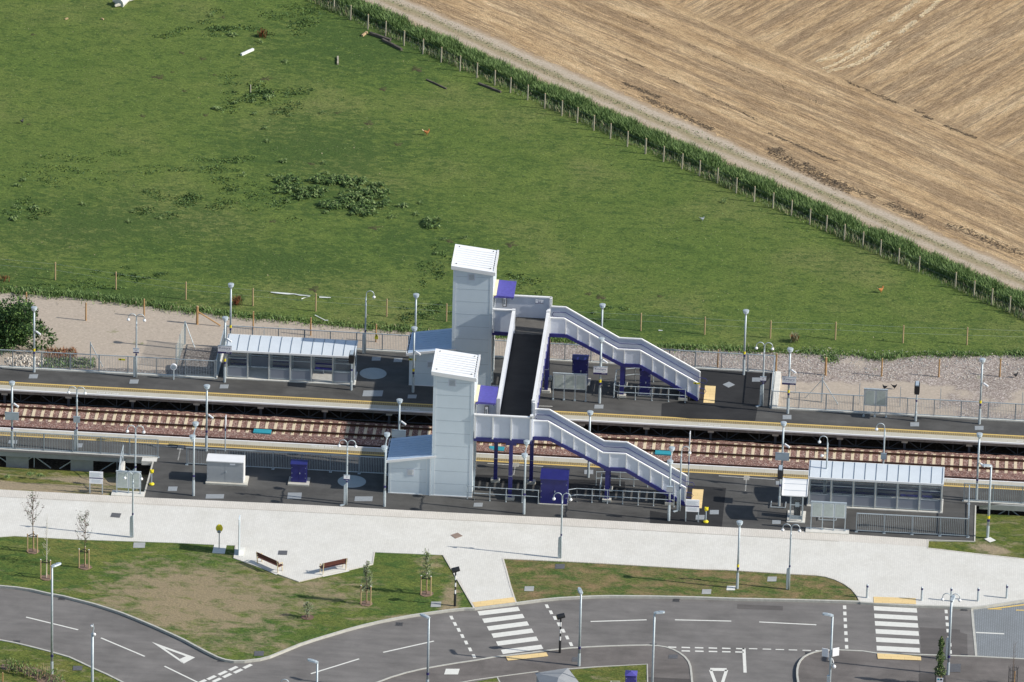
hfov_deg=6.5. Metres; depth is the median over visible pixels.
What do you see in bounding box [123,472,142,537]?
swan neck lamp
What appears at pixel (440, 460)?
lift tower
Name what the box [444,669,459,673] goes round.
manhole cover
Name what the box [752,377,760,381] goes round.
access cover
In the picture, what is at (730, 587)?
manhole cover
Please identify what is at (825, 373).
fence post
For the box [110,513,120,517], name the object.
manhole cover
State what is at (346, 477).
swan neck lamp
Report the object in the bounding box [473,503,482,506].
access cover
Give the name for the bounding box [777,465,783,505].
train display
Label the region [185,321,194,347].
steel fence post
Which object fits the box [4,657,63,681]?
hedge planting
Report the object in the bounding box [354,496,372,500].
access cover
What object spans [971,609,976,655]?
kerb
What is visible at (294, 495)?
access cover
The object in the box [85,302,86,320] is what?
fence post
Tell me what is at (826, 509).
notice board
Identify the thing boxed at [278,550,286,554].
manhole cover
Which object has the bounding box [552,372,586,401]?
notice board
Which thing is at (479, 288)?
lift tower
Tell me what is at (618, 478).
guardrail
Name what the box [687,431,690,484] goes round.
stop board post
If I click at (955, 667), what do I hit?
manhole cover
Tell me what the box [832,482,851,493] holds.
window
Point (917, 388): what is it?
train display
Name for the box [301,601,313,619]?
shrub
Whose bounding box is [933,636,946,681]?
columnar tree
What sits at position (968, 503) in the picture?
bar fence
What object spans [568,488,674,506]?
guardrail
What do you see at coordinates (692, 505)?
header sign
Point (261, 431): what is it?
track board
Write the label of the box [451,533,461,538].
manhole cover
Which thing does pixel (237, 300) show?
seeding weed
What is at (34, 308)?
lantern lamp
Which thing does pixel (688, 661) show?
kerb
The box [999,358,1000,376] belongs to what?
fence post
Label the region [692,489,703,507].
tactile paving
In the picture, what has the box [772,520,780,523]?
access cover
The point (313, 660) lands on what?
street lamp
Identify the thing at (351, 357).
train display
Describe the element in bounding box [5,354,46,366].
rubble heap
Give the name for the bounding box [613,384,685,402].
guardrail
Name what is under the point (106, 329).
gravel bank
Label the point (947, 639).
swan neck lamp
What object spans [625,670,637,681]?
equipment cabinet
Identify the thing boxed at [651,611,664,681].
street lamp
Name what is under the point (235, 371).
window
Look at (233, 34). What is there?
dock plant
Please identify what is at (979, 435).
lantern lamp
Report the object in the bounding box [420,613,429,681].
street lamp
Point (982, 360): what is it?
lantern lamp
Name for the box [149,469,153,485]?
yellow post
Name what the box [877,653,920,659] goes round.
tactile paving
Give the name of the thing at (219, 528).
round sign
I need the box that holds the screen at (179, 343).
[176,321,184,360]
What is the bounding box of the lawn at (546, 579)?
[504,559,858,601]
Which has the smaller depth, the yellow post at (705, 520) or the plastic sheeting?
the yellow post at (705, 520)
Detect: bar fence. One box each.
[0,349,215,378]
[0,431,158,457]
[185,447,388,475]
[215,330,223,378]
[226,325,774,372]
[770,356,775,407]
[770,391,1023,421]
[855,513,968,537]
[962,483,1023,504]
[967,485,969,536]
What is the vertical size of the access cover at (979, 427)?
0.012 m
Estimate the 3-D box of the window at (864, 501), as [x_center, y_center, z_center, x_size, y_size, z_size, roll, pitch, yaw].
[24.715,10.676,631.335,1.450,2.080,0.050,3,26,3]
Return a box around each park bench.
[254,552,282,574]
[319,558,348,576]
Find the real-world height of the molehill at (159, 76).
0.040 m
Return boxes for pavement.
[0,497,1023,606]
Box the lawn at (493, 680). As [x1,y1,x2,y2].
[477,678,498,681]
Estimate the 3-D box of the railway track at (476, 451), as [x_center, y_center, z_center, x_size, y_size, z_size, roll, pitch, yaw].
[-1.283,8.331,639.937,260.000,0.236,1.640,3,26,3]
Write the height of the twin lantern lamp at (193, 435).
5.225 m
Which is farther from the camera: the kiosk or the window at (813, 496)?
the window at (813, 496)
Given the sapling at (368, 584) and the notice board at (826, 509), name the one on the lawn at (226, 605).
the sapling at (368, 584)
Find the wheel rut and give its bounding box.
[622,16,1023,256]
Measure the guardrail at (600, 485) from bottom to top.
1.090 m
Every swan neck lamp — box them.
[67,386,86,450]
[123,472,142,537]
[126,425,144,489]
[127,313,145,377]
[337,439,356,505]
[362,291,375,353]
[552,492,571,558]
[673,446,690,511]
[755,342,773,406]
[781,524,800,589]
[818,436,827,493]
[875,423,886,485]
[941,593,960,658]
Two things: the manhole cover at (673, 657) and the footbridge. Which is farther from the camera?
the footbridge
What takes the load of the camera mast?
on the lawn at (33, 656)
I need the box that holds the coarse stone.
[661,347,1022,378]
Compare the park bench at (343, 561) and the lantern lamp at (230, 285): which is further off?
the lantern lamp at (230, 285)
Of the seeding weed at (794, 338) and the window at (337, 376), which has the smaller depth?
the window at (337, 376)
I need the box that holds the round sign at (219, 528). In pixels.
[216,524,222,547]
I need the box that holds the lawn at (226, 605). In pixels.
[0,536,471,659]
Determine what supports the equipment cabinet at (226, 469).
on the railway platform at (745, 495)
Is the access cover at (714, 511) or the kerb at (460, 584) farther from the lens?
the access cover at (714, 511)
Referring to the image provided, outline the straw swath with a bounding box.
[816,0,942,72]
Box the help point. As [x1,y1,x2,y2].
[170,363,176,379]
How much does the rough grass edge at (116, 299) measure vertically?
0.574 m
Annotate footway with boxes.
[382,646,690,681]
[798,651,1023,681]
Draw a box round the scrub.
[39,346,843,367]
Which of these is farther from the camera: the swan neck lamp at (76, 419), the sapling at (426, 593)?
the swan neck lamp at (76, 419)
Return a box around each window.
[227,354,246,376]
[230,353,249,365]
[251,353,270,366]
[270,355,289,378]
[272,354,291,367]
[291,355,310,380]
[293,355,312,369]
[314,357,331,370]
[333,359,352,382]
[335,356,355,371]
[809,479,830,503]
[810,480,830,492]
[831,480,852,505]
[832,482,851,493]
[853,481,874,506]
[854,483,874,494]
[875,484,896,507]
[877,484,896,496]
[898,488,918,508]
[899,484,918,497]
[920,490,940,510]
[921,485,941,498]
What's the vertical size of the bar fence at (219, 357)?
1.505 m
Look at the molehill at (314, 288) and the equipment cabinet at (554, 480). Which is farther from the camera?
the molehill at (314, 288)
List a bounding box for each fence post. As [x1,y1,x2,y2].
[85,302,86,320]
[90,342,102,366]
[115,272,116,289]
[143,299,144,316]
[185,282,186,299]
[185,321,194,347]
[196,306,220,325]
[252,288,253,305]
[805,377,837,403]
[824,357,826,375]
[881,358,882,376]
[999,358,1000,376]
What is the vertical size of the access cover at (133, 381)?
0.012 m
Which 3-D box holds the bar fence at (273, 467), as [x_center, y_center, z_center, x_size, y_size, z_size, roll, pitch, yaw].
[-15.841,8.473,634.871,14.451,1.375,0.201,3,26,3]
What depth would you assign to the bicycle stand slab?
623.76 m
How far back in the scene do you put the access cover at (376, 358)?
651.77 m
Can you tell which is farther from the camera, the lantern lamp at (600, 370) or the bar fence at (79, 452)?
the lantern lamp at (600, 370)
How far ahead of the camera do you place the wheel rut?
685.54 m
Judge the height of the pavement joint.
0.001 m
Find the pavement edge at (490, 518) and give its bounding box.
[0,489,926,546]
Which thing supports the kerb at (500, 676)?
on the road at (368, 646)
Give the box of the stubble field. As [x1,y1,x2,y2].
[410,0,1023,270]
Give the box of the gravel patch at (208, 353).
[36,347,217,373]
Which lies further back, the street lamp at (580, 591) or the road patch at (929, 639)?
the road patch at (929, 639)
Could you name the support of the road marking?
on the road at (368, 646)
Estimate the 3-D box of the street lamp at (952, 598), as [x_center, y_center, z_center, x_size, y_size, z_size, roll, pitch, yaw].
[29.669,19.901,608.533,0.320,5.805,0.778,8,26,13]
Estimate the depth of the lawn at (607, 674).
608.42 m
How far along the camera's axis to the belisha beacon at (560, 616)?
610.01 m
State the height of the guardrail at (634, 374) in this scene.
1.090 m
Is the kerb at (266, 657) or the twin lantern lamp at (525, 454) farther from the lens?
the twin lantern lamp at (525, 454)
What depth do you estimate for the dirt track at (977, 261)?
688.56 m
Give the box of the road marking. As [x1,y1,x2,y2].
[26,604,1023,681]
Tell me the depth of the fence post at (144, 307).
657.95 m
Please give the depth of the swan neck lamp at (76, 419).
635.91 m
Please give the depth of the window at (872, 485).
633.26 m
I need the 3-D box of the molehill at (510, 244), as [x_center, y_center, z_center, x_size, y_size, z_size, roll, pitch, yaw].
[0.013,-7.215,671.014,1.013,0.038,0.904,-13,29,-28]
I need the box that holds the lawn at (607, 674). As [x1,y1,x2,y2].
[570,665,646,681]
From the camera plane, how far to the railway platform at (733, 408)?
645.70 m
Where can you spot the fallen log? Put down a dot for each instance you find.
(121, 3)
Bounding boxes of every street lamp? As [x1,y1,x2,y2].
[50,562,60,673]
[307,658,318,681]
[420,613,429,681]
[577,587,582,665]
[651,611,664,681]
[822,612,838,681]
[946,595,955,674]
[982,464,991,537]
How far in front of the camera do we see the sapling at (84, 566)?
620.24 m
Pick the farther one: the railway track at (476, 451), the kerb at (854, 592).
the railway track at (476, 451)
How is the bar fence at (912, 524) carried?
on the railway platform at (745, 495)
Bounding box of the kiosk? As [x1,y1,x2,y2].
[535,668,577,681]
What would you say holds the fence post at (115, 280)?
on the pasture
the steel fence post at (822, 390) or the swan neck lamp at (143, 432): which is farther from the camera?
the steel fence post at (822, 390)
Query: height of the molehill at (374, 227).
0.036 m
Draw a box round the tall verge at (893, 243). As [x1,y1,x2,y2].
[309,0,1023,319]
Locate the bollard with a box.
[1005,584,1007,598]
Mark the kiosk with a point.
(563, 675)
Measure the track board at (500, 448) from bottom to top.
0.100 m
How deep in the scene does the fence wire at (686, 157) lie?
683.62 m
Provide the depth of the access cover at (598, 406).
645.42 m
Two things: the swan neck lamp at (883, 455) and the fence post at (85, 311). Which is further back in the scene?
the fence post at (85, 311)
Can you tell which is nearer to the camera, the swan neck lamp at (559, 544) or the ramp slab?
the swan neck lamp at (559, 544)
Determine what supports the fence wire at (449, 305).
attached to the fence post
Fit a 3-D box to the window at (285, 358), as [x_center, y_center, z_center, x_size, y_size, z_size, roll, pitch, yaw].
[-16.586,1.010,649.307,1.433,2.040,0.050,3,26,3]
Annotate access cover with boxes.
[29,374,37,377]
[129,379,138,383]
[168,486,177,490]
[206,494,223,498]
[220,384,228,387]
[287,493,301,498]
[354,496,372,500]
[362,390,382,395]
[372,357,380,360]
[394,358,402,361]
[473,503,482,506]
[594,405,603,408]
[696,515,704,519]
[710,510,718,513]
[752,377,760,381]
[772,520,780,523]
[783,415,790,418]
[910,422,918,425]
[975,426,983,429]
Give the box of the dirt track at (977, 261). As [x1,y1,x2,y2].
[360,0,1023,306]
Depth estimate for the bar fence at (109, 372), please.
648.33 m
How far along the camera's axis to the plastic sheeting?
662.24 m
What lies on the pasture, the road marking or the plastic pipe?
the plastic pipe
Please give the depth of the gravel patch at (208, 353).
651.24 m
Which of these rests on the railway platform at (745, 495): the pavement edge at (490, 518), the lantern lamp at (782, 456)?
the lantern lamp at (782, 456)
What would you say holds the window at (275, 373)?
in the waiting shelter at (248, 366)
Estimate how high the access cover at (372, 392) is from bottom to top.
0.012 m
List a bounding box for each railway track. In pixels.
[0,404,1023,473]
[0,425,1023,481]
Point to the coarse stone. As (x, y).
(866, 368)
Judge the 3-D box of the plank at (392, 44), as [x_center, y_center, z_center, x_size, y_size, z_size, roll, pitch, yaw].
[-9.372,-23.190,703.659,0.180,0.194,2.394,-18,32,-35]
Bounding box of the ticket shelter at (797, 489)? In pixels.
[782,477,808,522]
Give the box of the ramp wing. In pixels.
[118,445,124,469]
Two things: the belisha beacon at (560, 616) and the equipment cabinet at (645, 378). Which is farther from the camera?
the equipment cabinet at (645, 378)
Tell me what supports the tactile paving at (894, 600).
on the pavement
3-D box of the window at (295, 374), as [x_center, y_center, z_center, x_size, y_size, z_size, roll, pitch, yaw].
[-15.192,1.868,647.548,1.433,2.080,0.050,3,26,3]
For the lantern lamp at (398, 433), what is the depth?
634.96 m
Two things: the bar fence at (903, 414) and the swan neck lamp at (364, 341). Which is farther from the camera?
the swan neck lamp at (364, 341)
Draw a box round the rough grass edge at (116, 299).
[0,283,1023,362]
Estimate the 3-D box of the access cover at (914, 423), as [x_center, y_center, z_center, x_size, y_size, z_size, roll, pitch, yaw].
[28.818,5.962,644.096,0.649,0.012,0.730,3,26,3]
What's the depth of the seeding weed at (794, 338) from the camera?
656.78 m
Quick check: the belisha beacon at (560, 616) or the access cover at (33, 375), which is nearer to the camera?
the belisha beacon at (560, 616)
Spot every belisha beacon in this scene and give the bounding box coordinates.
[451,566,459,605]
[556,613,564,652]
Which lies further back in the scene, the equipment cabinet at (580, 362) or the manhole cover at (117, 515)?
the equipment cabinet at (580, 362)
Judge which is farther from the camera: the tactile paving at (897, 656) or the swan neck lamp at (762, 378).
the swan neck lamp at (762, 378)
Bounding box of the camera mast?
[90,624,95,681]
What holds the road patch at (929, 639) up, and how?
on the road at (368, 646)
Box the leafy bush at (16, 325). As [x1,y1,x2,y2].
[0,295,57,354]
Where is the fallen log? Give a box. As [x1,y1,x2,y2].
[113,0,132,6]
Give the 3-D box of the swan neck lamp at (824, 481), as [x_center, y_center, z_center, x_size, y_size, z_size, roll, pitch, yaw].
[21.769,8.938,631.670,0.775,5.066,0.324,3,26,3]
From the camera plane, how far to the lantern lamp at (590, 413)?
633.52 m
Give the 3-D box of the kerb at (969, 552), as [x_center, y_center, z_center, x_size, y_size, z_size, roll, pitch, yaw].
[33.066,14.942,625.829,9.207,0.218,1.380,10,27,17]
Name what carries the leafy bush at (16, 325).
on the gravel bank
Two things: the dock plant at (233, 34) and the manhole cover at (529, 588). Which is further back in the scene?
the dock plant at (233, 34)
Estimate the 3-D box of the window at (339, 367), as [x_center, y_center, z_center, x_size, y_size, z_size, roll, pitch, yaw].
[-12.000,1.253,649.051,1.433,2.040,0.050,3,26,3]
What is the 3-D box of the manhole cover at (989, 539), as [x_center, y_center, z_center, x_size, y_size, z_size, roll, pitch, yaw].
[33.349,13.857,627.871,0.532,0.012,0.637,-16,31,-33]
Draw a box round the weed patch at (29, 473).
[4,471,45,477]
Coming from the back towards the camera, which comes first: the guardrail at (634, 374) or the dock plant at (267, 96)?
the dock plant at (267, 96)
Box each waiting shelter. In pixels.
[226,334,357,385]
[807,460,944,513]
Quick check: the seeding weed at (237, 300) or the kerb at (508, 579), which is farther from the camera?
the seeding weed at (237, 300)
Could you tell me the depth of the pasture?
677.30 m
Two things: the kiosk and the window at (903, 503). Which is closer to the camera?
the kiosk
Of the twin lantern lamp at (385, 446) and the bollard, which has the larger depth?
the twin lantern lamp at (385, 446)
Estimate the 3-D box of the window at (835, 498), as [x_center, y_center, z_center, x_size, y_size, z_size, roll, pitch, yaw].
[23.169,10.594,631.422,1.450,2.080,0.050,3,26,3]
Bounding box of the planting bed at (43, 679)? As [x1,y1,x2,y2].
[1,664,65,681]
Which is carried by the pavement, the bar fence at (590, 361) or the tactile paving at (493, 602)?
the tactile paving at (493, 602)
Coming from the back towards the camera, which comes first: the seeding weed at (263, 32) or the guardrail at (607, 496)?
the seeding weed at (263, 32)
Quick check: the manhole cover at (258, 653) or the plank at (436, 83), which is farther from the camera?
the plank at (436, 83)
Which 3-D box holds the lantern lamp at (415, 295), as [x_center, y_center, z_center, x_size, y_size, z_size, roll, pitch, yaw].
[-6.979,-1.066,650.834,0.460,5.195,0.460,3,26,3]
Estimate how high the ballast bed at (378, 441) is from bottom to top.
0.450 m
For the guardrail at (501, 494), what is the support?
on the railway platform at (745, 495)
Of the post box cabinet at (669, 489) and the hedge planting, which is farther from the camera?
the post box cabinet at (669, 489)
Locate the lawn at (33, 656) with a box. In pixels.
[0,641,118,681]
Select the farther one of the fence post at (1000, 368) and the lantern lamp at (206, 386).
the fence post at (1000, 368)
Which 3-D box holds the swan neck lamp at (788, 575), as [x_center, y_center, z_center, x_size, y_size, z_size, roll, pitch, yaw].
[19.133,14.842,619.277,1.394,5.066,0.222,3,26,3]
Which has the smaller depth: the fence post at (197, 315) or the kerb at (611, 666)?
the kerb at (611, 666)
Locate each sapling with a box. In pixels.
[22,490,43,553]
[40,523,50,580]
[75,510,92,569]
[359,560,373,606]
[420,548,432,596]
[1008,643,1018,681]
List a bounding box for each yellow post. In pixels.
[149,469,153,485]
[703,507,708,522]
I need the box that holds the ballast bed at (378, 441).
[0,403,1023,480]
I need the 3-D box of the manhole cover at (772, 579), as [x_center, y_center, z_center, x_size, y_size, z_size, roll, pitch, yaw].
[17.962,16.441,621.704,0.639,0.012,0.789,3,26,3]
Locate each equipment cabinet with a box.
[111,470,144,496]
[205,453,248,485]
[288,459,309,485]
[539,467,569,505]
[572,354,590,385]
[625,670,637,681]
[637,368,651,396]
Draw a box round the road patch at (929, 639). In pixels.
[737,604,967,654]
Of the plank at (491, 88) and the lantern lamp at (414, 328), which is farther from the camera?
the plank at (491, 88)
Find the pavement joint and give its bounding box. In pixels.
[14,497,827,540]
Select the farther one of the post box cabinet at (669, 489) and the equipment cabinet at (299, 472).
the equipment cabinet at (299, 472)
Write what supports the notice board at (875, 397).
on the railway platform at (733, 408)
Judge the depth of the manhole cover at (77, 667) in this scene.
607.43 m
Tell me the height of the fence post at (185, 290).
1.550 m
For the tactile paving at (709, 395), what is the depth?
647.69 m
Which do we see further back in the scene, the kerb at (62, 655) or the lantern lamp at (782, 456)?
the lantern lamp at (782, 456)
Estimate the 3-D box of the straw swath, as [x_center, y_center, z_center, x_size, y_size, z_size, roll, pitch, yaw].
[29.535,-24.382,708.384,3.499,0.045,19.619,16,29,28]
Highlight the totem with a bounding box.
[234,515,244,556]
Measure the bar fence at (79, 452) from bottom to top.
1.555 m
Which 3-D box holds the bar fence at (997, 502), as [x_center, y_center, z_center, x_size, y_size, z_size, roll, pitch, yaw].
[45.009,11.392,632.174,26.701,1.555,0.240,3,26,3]
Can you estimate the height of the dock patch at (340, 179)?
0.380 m
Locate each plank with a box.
[369,32,390,40]
[382,38,402,50]
[426,79,446,88]
[478,82,501,92]
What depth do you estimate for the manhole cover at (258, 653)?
609.90 m
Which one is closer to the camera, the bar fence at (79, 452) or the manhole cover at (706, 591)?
the manhole cover at (706, 591)
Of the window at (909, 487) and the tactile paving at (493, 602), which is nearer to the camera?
the tactile paving at (493, 602)
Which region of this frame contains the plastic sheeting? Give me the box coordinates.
[271,292,308,295]
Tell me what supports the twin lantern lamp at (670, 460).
on the railway platform at (745, 495)
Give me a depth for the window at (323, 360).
649.39 m
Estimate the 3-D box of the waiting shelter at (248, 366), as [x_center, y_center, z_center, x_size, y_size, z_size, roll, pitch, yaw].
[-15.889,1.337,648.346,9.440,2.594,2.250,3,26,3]
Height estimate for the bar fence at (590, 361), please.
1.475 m
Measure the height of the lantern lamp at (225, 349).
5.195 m
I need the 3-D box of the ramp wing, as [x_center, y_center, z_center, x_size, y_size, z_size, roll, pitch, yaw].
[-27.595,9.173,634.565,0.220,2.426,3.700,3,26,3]
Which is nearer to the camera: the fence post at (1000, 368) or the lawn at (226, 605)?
the lawn at (226, 605)
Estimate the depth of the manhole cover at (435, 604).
617.04 m
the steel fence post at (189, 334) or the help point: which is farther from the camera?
the steel fence post at (189, 334)
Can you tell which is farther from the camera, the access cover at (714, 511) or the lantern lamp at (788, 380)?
the lantern lamp at (788, 380)
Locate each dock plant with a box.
[228,31,237,36]
[263,94,274,99]
[398,202,407,207]
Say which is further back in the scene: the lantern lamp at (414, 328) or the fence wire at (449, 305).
the fence wire at (449, 305)
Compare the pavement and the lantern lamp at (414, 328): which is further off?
the lantern lamp at (414, 328)
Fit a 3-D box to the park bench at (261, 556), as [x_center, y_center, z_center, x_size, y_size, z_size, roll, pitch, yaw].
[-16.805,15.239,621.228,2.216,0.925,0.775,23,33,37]
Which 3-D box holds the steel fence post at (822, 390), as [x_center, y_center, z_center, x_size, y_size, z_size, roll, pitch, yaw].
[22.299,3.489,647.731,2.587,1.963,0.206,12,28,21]
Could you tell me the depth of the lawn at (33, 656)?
607.78 m
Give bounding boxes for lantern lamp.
[5,381,18,447]
[31,306,40,371]
[189,421,198,495]
[204,384,213,450]
[218,316,231,382]
[228,283,233,333]
[381,432,389,506]
[392,398,405,437]
[411,326,420,392]
[413,293,418,331]
[521,439,529,513]
[587,410,592,477]
[593,337,607,403]
[599,303,605,365]
[667,446,674,520]
[736,520,742,588]
[742,309,748,374]
[775,421,789,488]
[782,347,796,413]
[975,432,982,499]
[978,358,988,423]
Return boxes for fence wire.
[4,259,1015,336]
[338,5,1020,307]
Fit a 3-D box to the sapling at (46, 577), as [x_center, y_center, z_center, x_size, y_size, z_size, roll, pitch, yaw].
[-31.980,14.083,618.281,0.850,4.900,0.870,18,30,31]
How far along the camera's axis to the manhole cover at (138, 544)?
624.05 m
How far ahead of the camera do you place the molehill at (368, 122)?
690.26 m
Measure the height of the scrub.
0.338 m
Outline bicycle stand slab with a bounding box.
[212,544,226,553]
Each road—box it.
[0,588,974,681]
[973,602,1023,657]
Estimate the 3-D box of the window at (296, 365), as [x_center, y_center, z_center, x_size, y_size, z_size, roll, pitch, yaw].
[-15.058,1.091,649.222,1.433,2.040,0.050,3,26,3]
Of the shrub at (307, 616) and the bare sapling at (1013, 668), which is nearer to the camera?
the bare sapling at (1013, 668)
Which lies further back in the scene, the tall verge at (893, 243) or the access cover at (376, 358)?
the tall verge at (893, 243)
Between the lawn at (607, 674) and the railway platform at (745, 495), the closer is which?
the lawn at (607, 674)
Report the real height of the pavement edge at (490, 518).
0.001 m
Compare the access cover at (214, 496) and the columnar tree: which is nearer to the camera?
the columnar tree
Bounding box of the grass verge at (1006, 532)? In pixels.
[0,467,1023,557]
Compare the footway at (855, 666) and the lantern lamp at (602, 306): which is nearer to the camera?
the footway at (855, 666)
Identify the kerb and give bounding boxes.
[0,585,515,662]
[0,639,122,681]
[234,545,374,581]
[377,644,692,681]
[443,555,474,607]
[463,671,537,681]
[502,558,516,602]
[503,558,860,600]
[516,595,1023,609]
[568,664,647,681]
[796,649,1023,681]
[927,539,1023,558]
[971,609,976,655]
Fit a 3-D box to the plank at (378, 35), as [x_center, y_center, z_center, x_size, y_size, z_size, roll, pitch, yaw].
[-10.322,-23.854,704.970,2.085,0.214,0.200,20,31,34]
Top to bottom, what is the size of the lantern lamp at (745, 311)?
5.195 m
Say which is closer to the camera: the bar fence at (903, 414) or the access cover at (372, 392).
the bar fence at (903, 414)
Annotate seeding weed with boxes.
[232,293,243,305]
[257,28,267,38]
[789,332,799,341]
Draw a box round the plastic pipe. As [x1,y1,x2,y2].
[241,48,253,55]
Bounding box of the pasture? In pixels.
[0,0,1023,358]
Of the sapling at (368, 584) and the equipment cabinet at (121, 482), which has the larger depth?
the equipment cabinet at (121, 482)
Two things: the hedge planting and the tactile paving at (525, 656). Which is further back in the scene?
the tactile paving at (525, 656)
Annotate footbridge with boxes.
[473,295,706,505]
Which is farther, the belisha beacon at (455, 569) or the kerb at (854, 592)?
the kerb at (854, 592)
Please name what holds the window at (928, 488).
in the waiting shelter at (853, 495)
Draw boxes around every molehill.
[151,74,163,79]
[260,76,272,80]
[308,286,318,292]
[363,120,373,124]
[368,226,380,229]
[412,66,421,71]
[505,241,517,247]
[596,295,605,298]
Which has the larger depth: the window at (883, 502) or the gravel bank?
the gravel bank
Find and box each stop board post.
[225,415,226,450]
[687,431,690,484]
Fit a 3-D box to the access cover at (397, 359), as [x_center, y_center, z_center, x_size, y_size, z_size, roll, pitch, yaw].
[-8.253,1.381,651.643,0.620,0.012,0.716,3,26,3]
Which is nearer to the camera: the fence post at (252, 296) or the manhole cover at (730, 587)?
the manhole cover at (730, 587)
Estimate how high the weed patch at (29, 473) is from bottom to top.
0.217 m
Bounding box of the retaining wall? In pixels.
[772,371,780,407]
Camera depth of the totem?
622.98 m
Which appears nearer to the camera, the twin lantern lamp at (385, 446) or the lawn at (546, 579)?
the lawn at (546, 579)
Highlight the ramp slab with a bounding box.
[142,457,156,464]
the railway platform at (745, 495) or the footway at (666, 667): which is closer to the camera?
the footway at (666, 667)
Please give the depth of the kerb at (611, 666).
609.30 m
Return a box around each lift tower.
[386,349,498,497]
[406,244,515,385]
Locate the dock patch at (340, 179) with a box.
[274,172,442,228]
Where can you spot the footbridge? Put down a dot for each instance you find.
(529, 326)
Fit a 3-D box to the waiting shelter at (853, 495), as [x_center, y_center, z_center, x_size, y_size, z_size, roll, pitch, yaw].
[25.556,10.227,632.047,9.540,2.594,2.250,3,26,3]
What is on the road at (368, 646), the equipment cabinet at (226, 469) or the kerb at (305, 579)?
the kerb at (305, 579)
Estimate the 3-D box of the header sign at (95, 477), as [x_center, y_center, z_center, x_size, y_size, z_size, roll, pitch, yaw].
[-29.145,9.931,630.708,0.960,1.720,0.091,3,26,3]
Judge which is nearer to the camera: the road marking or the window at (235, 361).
the road marking
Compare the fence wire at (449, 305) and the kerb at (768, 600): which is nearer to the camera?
the kerb at (768, 600)
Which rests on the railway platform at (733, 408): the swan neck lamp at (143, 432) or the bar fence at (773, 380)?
the bar fence at (773, 380)
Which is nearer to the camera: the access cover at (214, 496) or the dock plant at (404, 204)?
the access cover at (214, 496)
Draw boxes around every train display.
[349,350,354,389]
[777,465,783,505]
[914,381,919,421]
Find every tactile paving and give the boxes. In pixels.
[472,597,514,606]
[506,652,547,660]
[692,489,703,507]
[703,385,715,402]
[873,597,915,603]
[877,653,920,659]
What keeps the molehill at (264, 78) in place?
on the pasture
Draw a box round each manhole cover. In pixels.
[73,666,82,669]
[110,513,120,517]
[133,542,144,547]
[254,651,263,655]
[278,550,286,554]
[431,602,440,606]
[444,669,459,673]
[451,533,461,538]
[524,586,533,590]
[555,564,564,568]
[572,657,581,661]
[668,655,677,658]
[702,589,710,593]
[723,382,734,387]
[727,586,734,589]
[767,577,776,580]
[950,664,960,671]
[985,537,995,541]
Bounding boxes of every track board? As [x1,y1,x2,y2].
[253,429,271,434]
[489,446,504,450]
[655,450,670,455]
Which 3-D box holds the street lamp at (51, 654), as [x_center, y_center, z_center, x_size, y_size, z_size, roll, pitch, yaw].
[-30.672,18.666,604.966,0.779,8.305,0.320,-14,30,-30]
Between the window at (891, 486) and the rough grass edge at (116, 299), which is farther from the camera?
the rough grass edge at (116, 299)
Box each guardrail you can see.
[467,485,538,503]
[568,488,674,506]
[595,471,647,486]
[599,473,601,499]
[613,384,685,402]
[616,368,653,382]
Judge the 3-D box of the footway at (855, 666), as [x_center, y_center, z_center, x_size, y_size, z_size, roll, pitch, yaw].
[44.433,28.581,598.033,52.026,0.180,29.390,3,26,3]
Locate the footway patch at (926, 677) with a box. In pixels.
[649,665,945,681]
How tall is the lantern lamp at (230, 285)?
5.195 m
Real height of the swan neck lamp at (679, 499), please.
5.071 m
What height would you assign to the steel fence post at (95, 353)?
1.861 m
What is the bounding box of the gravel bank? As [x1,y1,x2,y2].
[0,292,1023,419]
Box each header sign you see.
[89,471,102,493]
[685,499,699,521]
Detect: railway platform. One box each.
[0,351,1023,455]
[0,406,1023,541]
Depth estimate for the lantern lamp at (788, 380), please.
644.00 m
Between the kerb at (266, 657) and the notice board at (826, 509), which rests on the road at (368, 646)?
the kerb at (266, 657)
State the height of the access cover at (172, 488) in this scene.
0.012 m
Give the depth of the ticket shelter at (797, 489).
629.41 m
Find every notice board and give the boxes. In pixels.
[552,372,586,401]
[805,501,848,534]
[863,388,887,417]
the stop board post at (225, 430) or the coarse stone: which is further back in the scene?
the coarse stone
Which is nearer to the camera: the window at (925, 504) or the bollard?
the bollard
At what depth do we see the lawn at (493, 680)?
607.15 m
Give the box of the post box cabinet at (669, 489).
[666,486,672,492]
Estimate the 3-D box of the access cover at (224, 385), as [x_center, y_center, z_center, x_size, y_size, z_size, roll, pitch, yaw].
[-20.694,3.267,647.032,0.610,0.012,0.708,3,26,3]
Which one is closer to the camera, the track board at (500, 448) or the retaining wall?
the track board at (500, 448)
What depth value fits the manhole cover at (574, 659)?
610.20 m
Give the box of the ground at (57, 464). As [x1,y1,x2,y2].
[0,394,1023,515]

